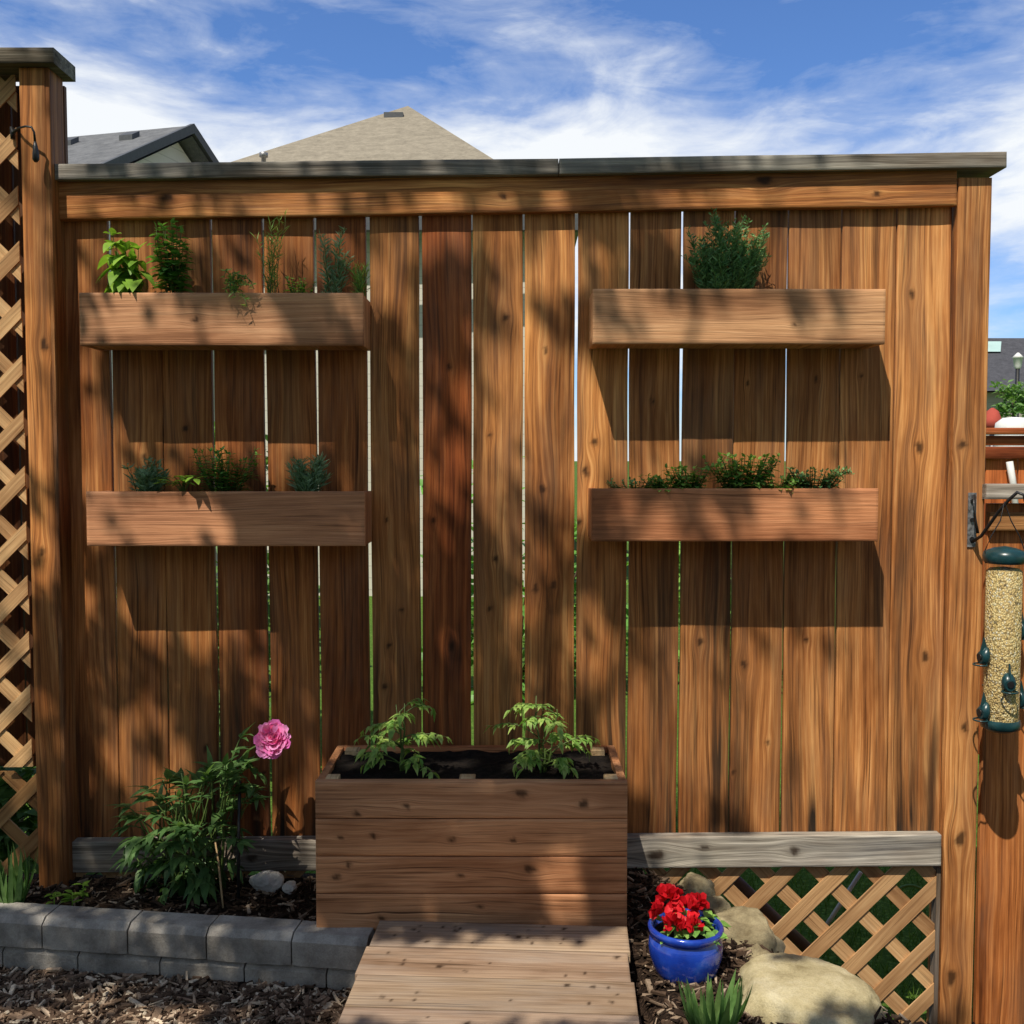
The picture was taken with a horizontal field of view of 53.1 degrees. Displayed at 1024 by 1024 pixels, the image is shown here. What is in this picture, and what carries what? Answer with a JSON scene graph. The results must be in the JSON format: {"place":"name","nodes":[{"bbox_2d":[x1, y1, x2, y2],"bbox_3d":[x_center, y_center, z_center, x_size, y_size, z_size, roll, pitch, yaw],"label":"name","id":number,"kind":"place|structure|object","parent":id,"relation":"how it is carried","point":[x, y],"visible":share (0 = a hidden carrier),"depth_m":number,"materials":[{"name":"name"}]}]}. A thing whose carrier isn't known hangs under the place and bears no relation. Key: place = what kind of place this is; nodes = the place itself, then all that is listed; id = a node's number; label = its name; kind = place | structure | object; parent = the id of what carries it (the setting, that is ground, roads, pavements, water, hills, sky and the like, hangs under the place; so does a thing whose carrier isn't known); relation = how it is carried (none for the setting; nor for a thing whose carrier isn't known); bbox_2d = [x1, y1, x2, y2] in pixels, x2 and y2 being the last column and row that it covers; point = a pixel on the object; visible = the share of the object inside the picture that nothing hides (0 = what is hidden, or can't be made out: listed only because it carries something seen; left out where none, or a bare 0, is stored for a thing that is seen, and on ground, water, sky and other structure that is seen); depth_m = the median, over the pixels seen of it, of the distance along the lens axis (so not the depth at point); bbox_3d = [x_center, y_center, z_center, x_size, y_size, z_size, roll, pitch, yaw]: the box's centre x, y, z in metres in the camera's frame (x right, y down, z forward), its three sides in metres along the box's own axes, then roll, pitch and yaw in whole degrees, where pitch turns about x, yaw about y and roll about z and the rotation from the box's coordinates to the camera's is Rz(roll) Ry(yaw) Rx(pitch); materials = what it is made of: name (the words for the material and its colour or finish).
{"place":"outdoors","nodes":[
{"label":"outdoors","id":0,"kind":"place"},
{"bbox_2d":[68,124,218,593],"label":"house","id":1,"kind":"structure","parent":0,"point":[185,144],"depth_m":11.46,"materials":[{"name":"grey"}]},
{"bbox_2d":[211,106,577,596],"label":"house","id":2,"kind":"structure","parent":0,"point":[407,133],"depth_m":14.08,"materials":[{"name":"beige"}]},
{"bbox_2d":[0,867,974,1023],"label":"ground","id":3,"kind":"structure","parent":0,"point":[635,975],"depth_m":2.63,"materials":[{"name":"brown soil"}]},
{"bbox_2d":[0,47,77,887],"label":"lattice fence","id":4,"kind":"object","parent":3,"relation":"on","point":[37,708],"visible":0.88,"depth_m":2.77,"materials":[{"name":"brown wood"}]},
{"bbox_2d":[10,125,38,162],"bbox_3d":[-1.287,-0.966,2.689,0.124,0.108,0.027,2,4,34],"label":"hook","id":5,"kind":"object","parent":4,"relation":"attached to","point":[35,152],"visible":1,"depth_m":2.66,"materials":[{"name":"black metal"}]},
{"bbox_2d":[5,872,315,921],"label":"bed mulch","id":6,"kind":"object","parent":3,"relation":"on","point":[93,891],"visible":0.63,"depth_m":2.71,"materials":[{"name":"brown wood"}]},
{"bbox_2d":[0,841,37,903],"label":"strap plant","id":7,"kind":"object","parent":6,"relation":"on","point":[14,889],"visible":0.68,"depth_m":2.65,"materials":[{"name":"green plant"}]},
{"bbox_2d":[45,891,61,904],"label":"seedling","id":8,"kind":"object","parent":6,"relation":"on","point":[54,895],"visible":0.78,"depth_m":2.63,"materials":[{"name":"green plant"}]},
{"bbox_2d":[60,890,81,905],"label":"seedling","id":9,"kind":"object","parent":6,"relation":"on","point":[67,896],"visible":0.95,"depth_m":2.66,"materials":[{"name":"green plant"}]},
{"bbox_2d":[71,881,88,898],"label":"seedling","id":10,"kind":"object","parent":6,"relation":"on","point":[83,894],"visible":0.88,"depth_m":2.71,"materials":[{"name":"green plant"}]},
{"bbox_2d":[105,719,290,908],"bbox_3d":[-0.844,0.828,2.725,0.536,0.571,0.286,0,3,0],"label":"peony plant","id":11,"kind":"object","parent":6,"relation":"on","point":[271,738],"visible":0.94,"depth_m":2.69,"materials":[{"name":"green plant"}]},
{"bbox_2d":[214,841,223,907],"bbox_3d":[-0.765,0.978,2.684,0.007,0.217,0.077,-2,4,-35],"label":"dry cane","id":12,"kind":"object","parent":6,"relation":"on","point":[222,901],"visible":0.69,"depth_m":2.68,"materials":[{"name":"brown wood"}]},
{"bbox_2d":[237,780,240,898],"bbox_3d":[-0.717,0.902,2.693,0.018,0.396,0.010,-2,4,-32],"label":"garden stake","id":13,"kind":"object","parent":6,"relation":"on","point":[238,837],"visible":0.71,"depth_m":2.69,"materials":[{"name":"brown wood"}]},
{"bbox_2d":[249,870,283,892],"bbox_3d":[-0.664,1.005,2.771,0.095,0.067,0.054,0,3,0],"label":"stone","id":14,"kind":"object","parent":6,"relation":"on","point":[269,881],"visible":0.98,"depth_m":2.75,"materials":[{"name":"grey stone"}]},
{"bbox_2d":[282,881,297,894],"bbox_3d":[-0.599,1.014,2.759,0.042,0.037,0.039,0,3,0],"label":"stone","id":15,"kind":"object","parent":6,"relation":"on","point":[289,886],"visible":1,"depth_m":2.75,"materials":[{"name":"grey stone"}]},
{"bbox_2d":[0,964,351,1023],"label":"wood chips","id":16,"kind":"object","parent":3,"relation":"on","point":[324,1006],"visible":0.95,"depth_m":2.39,"materials":[{"name":"brown wood"}]},
{"bbox_2d":[0,902,374,989],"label":"retaining wall","id":17,"kind":"structure","parent":3,"relation":"on","point":[288,952],"depth_m":2.51,"materials":[{"name":"concrete"}]},
{"bbox_2d":[315,745,627,929],"bbox_3d":[-0.098,0.827,2.644,0.756,0.371,0.317,0,3,0],"label":"planter box","id":18,"kind":"object","parent":3,"relation":"on","point":[477,834],"visible":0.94,"depth_m":2.49,"materials":[{"name":"brown wood"}]},
{"bbox_2d":[353,698,451,778],"bbox_3d":[-0.275,0.587,2.592,0.253,0.218,0.214,0,3,0],"label":"tomato plant","id":19,"kind":"object","parent":18,"relation":"on","point":[417,737],"visible":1,"depth_m":2.57,"materials":[{"name":"green plant"}]},
{"bbox_2d":[483,696,600,778],"bbox_3d":[0.063,0.573,2.607,0.260,0.212,0.209,3,4,40],"label":"tomato plant","id":20,"kind":"object","parent":18,"relation":"on","point":[530,761],"visible":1,"depth_m":2.57,"materials":[{"name":"green plant"}]},
{"bbox_2d":[338,920,638,1023],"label":"deck platform","id":21,"kind":"structure","parent":3,"relation":"on","point":[415,972],"depth_m":2.21,"materials":[{"name":"brown wood"}]},
{"bbox_2d":[648,908,723,985],"bbox_3d":[0.399,1.009,2.356,0.173,0.126,0.173,0,3,0],"label":"flower pot","id":22,"kind":"object","parent":3,"relation":"on","point":[693,959],"visible":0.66,"depth_m":2.29,"materials":[{"name":"blue ceramic"}]},
{"bbox_2d":[648,883,730,944],"bbox_3d":[0.409,0.917,2.342,0.199,0.120,0.142,0,3,0],"label":"red flower","id":23,"kind":"object","parent":22,"relation":"on","point":[677,922],"visible":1,"depth_m":2.33,"materials":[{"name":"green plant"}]},
{"bbox_2d":[678,872,715,896],"bbox_3d":[0.490,1.013,2.735,0.106,0.084,0.099,0,3,0],"label":"rock","id":24,"kind":"object","parent":3,"relation":"on","point":[690,882],"visible":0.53,"depth_m":2.71,"materials":[{"name":"stone"}]},
{"bbox_2d":[678,970,752,1023],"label":"strap plant","id":25,"kind":"object","parent":3,"relation":"on","point":[728,1009],"visible":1,"depth_m":2.08,"materials":[{"name":"green plant"}]},
{"bbox_2d":[706,895,730,914],"bbox_3d":[0.533,1.045,2.679,0.099,0.083,0.079,2,4,34],"label":"rock","id":26,"kind":"object","parent":3,"relation":"on","point":[718,904],"visible":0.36,"depth_m":2.65,"materials":[{"name":"stone"}]},
{"bbox_2d":[716,906,785,952],"bbox_3d":[0.572,1.101,2.562,0.173,0.197,0.199,-3,4,-42],"label":"rock","id":27,"kind":"object","parent":3,"relation":"on","point":[750,925],"visible":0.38,"depth_m":2.52,"materials":[{"name":"stone"}]},
{"bbox_2d":[745,943,769,959],"bbox_3d":[0.590,1.116,2.418,0.153,0.174,0.135,-1,3,-18],"label":"rock","id":28,"kind":"object","parent":3,"relation":"on","point":[757,949],"visible":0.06,"depth_m":2.42,"materials":[{"name":"stone"}]},
{"bbox_2d":[738,952,885,1023],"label":"rock","id":29,"kind":"object","parent":3,"relation":"on","point":[792,988],"visible":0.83,"depth_m":2.18,"materials":[{"name":"stone"}]},
{"bbox_2d":[23,461,978,1021],"bbox_3d":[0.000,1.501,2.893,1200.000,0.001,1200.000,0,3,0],"label":"lawn","id":30,"kind":"structure","parent":0,"point":[885,959],"depth_m":3.99,"materials":[{"name":"green plant"}]},
{"bbox_2d":[0,766,101,874],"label":"shrub","id":31,"kind":"object","parent":30,"relation":"on","point":[29,824],"visible":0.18,"depth_m":3.24,"materials":[{"name":"green plant"}]},
{"bbox_2d":[115,421,371,746],"bbox_3d":[-1.624,0.430,5.384,1.486,1.956,1.635,2,4,38],"label":"shrub","id":32,"kind":"object","parent":30,"relation":"on","point":[266,437],"visible":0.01,"depth_m":5.32,"materials":[{"name":"green plant"}]},
{"bbox_2d":[420,456,627,703],"bbox_3d":[0.182,0.485,7.123,1.852,2.082,0.924,-1,3,-11],"label":"shrub","id":33,"kind":"object","parent":30,"relation":"on","point":[523,631],"visible":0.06,"depth_m":7.02,"materials":[{"name":"green plant"}]},
{"bbox_2d":[55,152,1006,1023],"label":"wooden fence","id":34,"kind":"object","parent":30,"relation":"on","point":[867,676],"visible":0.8,"depth_m":2.81,"materials":[{"name":"brown wood"}]},
{"bbox_2d":[79,293,370,350],"bbox_3d":[-0.751,-0.502,2.715,0.734,0.136,0.138,0,3,0],"label":"wall planter","id":35,"kind":"object","parent":34,"relation":"attached to","point":[221,321],"visible":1,"depth_m":2.65,"materials":[{"name":"brown wood"}]},
{"bbox_2d":[96,228,155,292],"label":"basil plant","id":36,"kind":"object","parent":35,"relation":"on","point":[127,280],"visible":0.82,"depth_m":2.67,"materials":[{"name":"green plant"}]},
{"bbox_2d":[146,217,195,292],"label":"mint plant","id":37,"kind":"object","parent":35,"relation":"on","point":[169,271],"visible":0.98,"depth_m":2.68,"materials":[{"name":"green plant"}]},
{"bbox_2d":[219,268,255,306],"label":"trailing herb","id":38,"kind":"object","parent":35,"relation":"on","point":[232,287],"visible":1,"depth_m":2.63,"materials":[{"name":"green plant"}]},
{"bbox_2d":[251,211,288,292],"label":"dill plant","id":39,"kind":"object","parent":35,"relation":"on","point":[272,278],"visible":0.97,"depth_m":2.70,"materials":[{"name":"green plant"}]},
{"bbox_2d":[285,276,317,292],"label":"thyme plant","id":40,"kind":"object","parent":35,"relation":"on","point":[300,287],"visible":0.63,"depth_m":2.70,"materials":[{"name":"green plant"}]},
{"bbox_2d":[315,226,355,292],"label":"lavender plant","id":41,"kind":"object","parent":35,"relation":"on","point":[333,280],"visible":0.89,"depth_m":2.69,"materials":[{"name":"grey plant"}]},
{"bbox_2d":[347,260,370,295],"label":"chive clump","id":42,"kind":"object","parent":35,"relation":"on","point":[359,286],"visible":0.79,"depth_m":2.70,"materials":[{"name":"green plant"}]},
{"bbox_2d":[86,491,371,545],"bbox_3d":[-0.748,0.014,2.742,0.727,0.143,0.138,0,3,0],"label":"wall planter","id":43,"kind":"object","parent":34,"relation":"attached to","point":[229,518],"visible":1,"depth_m":2.67,"materials":[{"name":"brown wood"}]},
{"bbox_2d":[121,456,169,490],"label":"clump","id":44,"kind":"object","parent":43,"relation":"on","point":[143,480],"visible":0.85,"depth_m":2.72,"materials":[{"name":"green plant"}]},
{"bbox_2d":[151,475,207,490],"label":"sage plant","id":45,"kind":"object","parent":43,"relation":"on","point":[184,480],"visible":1,"depth_m":2.67,"materials":[{"name":"green plant"}]},
{"bbox_2d":[192,446,262,490],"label":"marjoram plant","id":46,"kind":"object","parent":43,"relation":"on","point":[220,474],"visible":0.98,"depth_m":2.73,"materials":[{"name":"green plant"}]},
{"bbox_2d":[286,451,332,490],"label":"lavender clump","id":47,"kind":"object","parent":43,"relation":"on","point":[306,479],"visible":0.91,"depth_m":2.72,"materials":[{"name":"green plant"}]},
{"bbox_2d":[588,488,877,540],"bbox_3d":[0.583,0.004,2.742,0.747,0.139,0.138,0,3,0],"label":"wall planter","id":48,"kind":"object","parent":34,"relation":"attached to","point":[734,514],"visible":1,"depth_m":2.67,"materials":[{"name":"brown wood"}]},
{"bbox_2d":[606,477,671,487],"bbox_3d":[0.337,-0.067,2.712,0.186,0.054,0.101,0,3,0],"label":"creeping thyme","id":49,"kind":"object","parent":48,"relation":"on","point":[631,483],"visible":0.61,"depth_m":2.70,"materials":[{"name":"green plant"}]},
{"bbox_2d":[638,473,690,491],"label":"oregano plant","id":50,"kind":"object","parent":48,"relation":"on","point":[663,484],"visible":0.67,"depth_m":2.69,"materials":[{"name":"green plant"}]},
{"bbox_2d":[662,463,713,487],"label":"oregano plant","id":51,"kind":"object","parent":48,"relation":"on","point":[694,480],"visible":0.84,"depth_m":2.71,"materials":[{"name":"green plant"}]},
{"bbox_2d":[702,452,781,487],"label":"mint clump","id":52,"kind":"object","parent":48,"relation":"on","point":[739,476],"visible":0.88,"depth_m":2.70,"materials":[{"name":"green plant"}]},
{"bbox_2d":[756,473,804,492],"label":"oregano plant","id":53,"kind":"object","parent":48,"relation":"on","point":[787,483],"visible":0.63,"depth_m":2.69,"materials":[{"name":"green plant"}]},
{"bbox_2d":[787,466,846,487],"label":"savory plant","id":54,"kind":"object","parent":48,"relation":"on","point":[808,483],"visible":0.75,"depth_m":2.70,"materials":[{"name":"green plant"}]},
{"bbox_2d":[817,467,854,484],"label":"trailing sprig","id":55,"kind":"object","parent":48,"relation":"on","point":[844,473],"visible":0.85,"depth_m":2.71,"materials":[{"name":"green plant"}]},
{"bbox_2d":[589,289,885,348],"bbox_3d":[0.587,-0.509,2.715,0.756,0.142,0.138,0,3,0],"label":"wall planter","id":56,"kind":"object","parent":34,"relation":"attached to","point":[736,318],"visible":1,"depth_m":2.65,"materials":[{"name":"brown wood"}]},
{"bbox_2d":[680,207,772,288],"bbox_3d":[0.565,-0.666,2.701,0.240,0.253,0.157,0,3,0],"label":"rosemary bush","id":57,"kind":"object","parent":56,"relation":"on","point":[723,264],"visible":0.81,"depth_m":2.67,"materials":[{"name":"green plant"}]},
{"bbox_2d":[967,491,1023,546],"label":"hanging bracket","id":58,"kind":"object","parent":34,"relation":"attached to","point":[972,530],"visible":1,"depth_m":2.78,"materials":[{"name":"metal"}]},
{"bbox_2d":[972,501,1023,733],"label":"bird feeder","id":59,"kind":"object","parent":58,"relation":"hanging from","point":[998,655],"visible":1,"depth_m":2.64,"materials":[{"name":"clear plastic"}]},
{"bbox_2d":[973,484,1023,1023],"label":"garden gate","id":60,"kind":"structure","parent":34,"relation":"attached to","point":[998,992],"depth_m":2.86,"materials":[{"name":"brown wood"}]},
{"bbox_2d":[626,541,730,656],"bbox_3d":[1.579,0.561,7.620,1.357,1.427,1.465,3,4,42],"label":"shrub","id":61,"kind":"object","parent":30,"relation":"on","point":[679,599],"visible":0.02,"depth_m":7.49,"materials":[{"name":"green plant"}]},
{"bbox_2d":[733,876,810,951],"bbox_3d":[0.760,1.174,2.966,0.263,0.254,0.037,0,3,0],"label":"drain pipe","id":62,"kind":"object","parent":30,"relation":"on","point":[797,939],"visible":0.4,"depth_m":2.95,"materials":[{"name":"brown plastic"}]},
{"bbox_2d":[825,871,862,925],"bbox_3d":[0.976,1.147,3.024,0.116,0.177,0.013,0,3,0],"label":"garden stick","id":63,"kind":"object","parent":30,"relation":"on","point":[839,904],"visible":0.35,"depth_m":3.02,"materials":[{"name":"grey metal"}]},
{"bbox_2d":[890,884,921,902],"bbox_3d":[1.171,1.123,3.013,0.113,0.057,0.009,0,3,0],"label":"garden hose","id":64,"kind":"object","parent":30,"relation":"on","point":[909,885],"visible":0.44,"depth_m":3.01,"materials":[{"name":"green plastic"}]},
{"bbox_2d":[986,408,1001,446],"bbox_3d":[3.739,0.209,8.022,0.150,2.042,0.143,0,3,0],"label":"folded parasol","id":65,"kind":"object","parent":30,"relation":"on","point":[993,416],"visible":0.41,"depth_m":7.93,"materials":[{"name":"red fabric"}]},
{"bbox_2d":[978,428,1023,753],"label":"red fence","id":66,"kind":"object","parent":30,"relation":"on","point":[1004,465],"visible":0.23,"depth_m":5.59,"materials":[{"name":"brown wood"}]},
{"bbox_2d":[989,379,1023,417],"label":"garden tree","id":67,"kind":"object","parent":30,"relation":"on","point":[1017,407],"visible":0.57,"depth_m":9.96,"materials":[{"name":"green plant"}]},
{"bbox_2d":[1012,353,1023,416],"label":"street lamp","id":68,"kind":"object","parent":30,"relation":"on","point":[1017,359],"visible":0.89,"depth_m":12.90,"materials":[{"name":"white metal"}]},
{"bbox_2d":[0,0,1023,460],"label":"sky","id":69,"kind":"structure","parent":0,"point":[511,79],"materials":[{"name":"blue"}]},
{"bbox_2d":[986,338,1023,446],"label":"house","id":70,"kind":"structure","parent":0,"point":[1002,352],"depth_m":27.20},
{"bbox_2d":[994,417,1023,446],"bbox_3d":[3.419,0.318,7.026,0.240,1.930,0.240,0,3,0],"label":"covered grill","id":71,"kind":"object","parent":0,"point":[1013,422],"visible":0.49,"depth_m":6.90,"materials":[{"name":"white fabric"}]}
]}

